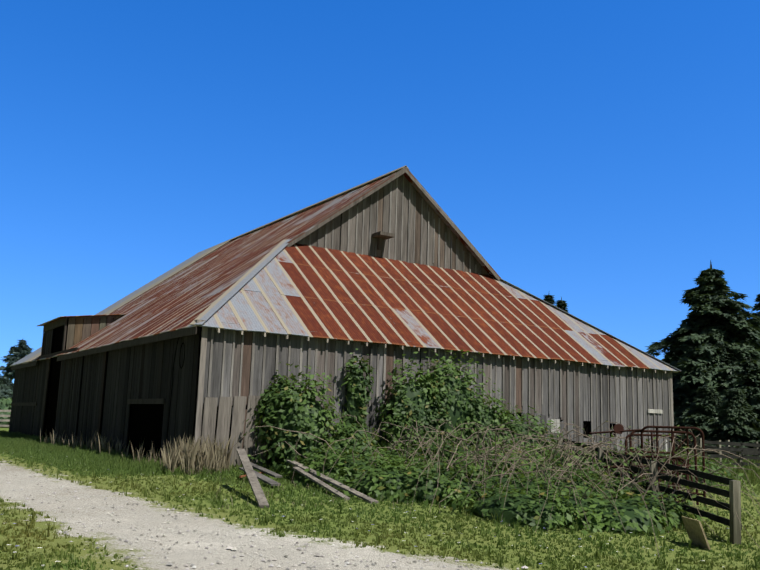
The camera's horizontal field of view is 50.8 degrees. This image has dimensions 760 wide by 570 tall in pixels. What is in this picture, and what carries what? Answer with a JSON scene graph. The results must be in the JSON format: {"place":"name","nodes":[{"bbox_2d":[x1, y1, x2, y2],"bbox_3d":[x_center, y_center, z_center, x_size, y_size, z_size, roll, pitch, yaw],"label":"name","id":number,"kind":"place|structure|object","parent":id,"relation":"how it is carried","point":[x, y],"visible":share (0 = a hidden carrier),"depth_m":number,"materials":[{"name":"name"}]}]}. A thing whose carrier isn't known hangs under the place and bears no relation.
{"place":"outdoors","nodes":[
{"label":"outdoors","id":0,"kind":"place"},
{"bbox_2d":[32,187,642,458],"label":"barn openings","id":1,"kind":"object","parent":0,"point":[146,421],"visible":0.03,"depth_m":23.26,"materials":[{"name":"black"}]},
{"bbox_2d":[0,410,680,435],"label":"grey fence rails","id":2,"kind":"object","parent":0,"point":[4,420],"visible":0.02,"depth_m":48.23,"materials":[{"name":"grey wood"}]},
{"bbox_2d":[0,427,759,569],"bbox_3d":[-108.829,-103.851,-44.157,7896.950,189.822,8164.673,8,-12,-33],"label":"ground","id":3,"kind":"structure","parent":0,"point":[182,552],"depth_m":10.84,"materials":[{"name":"green plant"}]},
{"bbox_2d":[0,397,11,427],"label":"light shrubs","id":4,"kind":"object","parent":3,"relation":"on","point":[5,404],"visible":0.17,"depth_m":59.17,"materials":[{"name":"green plant"}]},
{"bbox_2d":[40,430,476,508],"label":"dry grass","id":5,"kind":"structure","parent":3,"relation":"on","point":[196,455],"depth_m":18.30,"materials":[{"name":"beige plant"}]},
{"bbox_2d":[0,459,527,569],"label":"path stones","id":6,"kind":"object","parent":3,"relation":"on","point":[263,559],"visible":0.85,"depth_m":9.55,"materials":[{"name":"grey gravel"}]},
{"bbox_2d":[9,167,673,467],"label":"barn boards","id":7,"kind":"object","parent":3,"relation":"on","point":[237,370],"visible":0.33,"depth_m":25.48,"materials":[{"name":"grey wood"}]},
{"bbox_2d":[12,170,399,365],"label":"roof","id":8,"kind":"structure","parent":7,"relation":"on","point":[185,297],"depth_m":29.30,"materials":[{"name":"metal"}]},
{"bbox_2d":[10,165,680,371],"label":"roof trim","id":9,"kind":"structure","parent":7,"relation":"on","point":[223,299],"depth_m":32.07,"materials":[{"name":"metal"}]},
{"bbox_2d":[196,243,679,371],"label":"roof front","id":10,"kind":"structure","parent":7,"relation":"on","point":[296,289],"depth_m":25.42,"materials":[{"name":"metal"}]},
{"bbox_2d":[241,170,674,371],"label":"roof","id":11,"kind":"structure","parent":7,"relation":"on","point":[420,192],"depth_m":30.18,"materials":[{"name":"metal"}]},
{"bbox_2d":[0,261,759,460],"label":"trees","id":12,"kind":"object","parent":3,"relation":"on","point":[725,406],"visible":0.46,"depth_m":53.32,"materials":[{"name":"green plant"}]},
{"bbox_2d":[0,430,759,569],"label":"grass tufts","id":13,"kind":"object","parent":3,"relation":"on","point":[21,445],"visible":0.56,"depth_m":12.96,"materials":[{"name":"green plant"}]},
{"bbox_2d":[7,456,757,569],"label":"lawn flowers","id":14,"kind":"object","parent":3,"relation":"on","point":[322,519],"visible":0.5,"depth_m":11.39,"materials":[{"name":"yellow plant"}]},
{"bbox_2d":[236,449,710,549],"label":"loose planks","id":15,"kind":"object","parent":3,"relation":"on","point":[695,531],"visible":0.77,"depth_m":15.46,"materials":[{"name":"grey wood"}]},
{"bbox_2d":[206,348,759,557],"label":"bramble","id":16,"kind":"object","parent":3,"relation":"on","point":[292,393],"depth_m":19.18,"materials":[{"name":"green plant"}]},
{"bbox_2d":[590,424,705,505],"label":"rusty pipe panels","id":17,"kind":"object","parent":3,"relation":"on","point":[618,428],"visible":0.6,"depth_m":18.18,"materials":[{"name":"orange metal"}]},
{"bbox_2d":[557,438,758,544],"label":"fence posts","id":18,"kind":"object","parent":3,"relation":"on","point":[735,504],"visible":0.21,"depth_m":13.53,"materials":[{"name":"grey wood"}]},
{"bbox_2d":[0,0,759,383],"label":"sky","id":19,"kind":"structure","parent":0,"point":[599,156],"materials":[{"name":"blue"}]},
{"bbox_2d":[563,438,759,529],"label":"fence rails","id":20,"kind":"object","parent":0,"point":[723,480],"visible":0.38,"depth_m":16.38,"materials":[{"name":"brown wood"}]}
]}

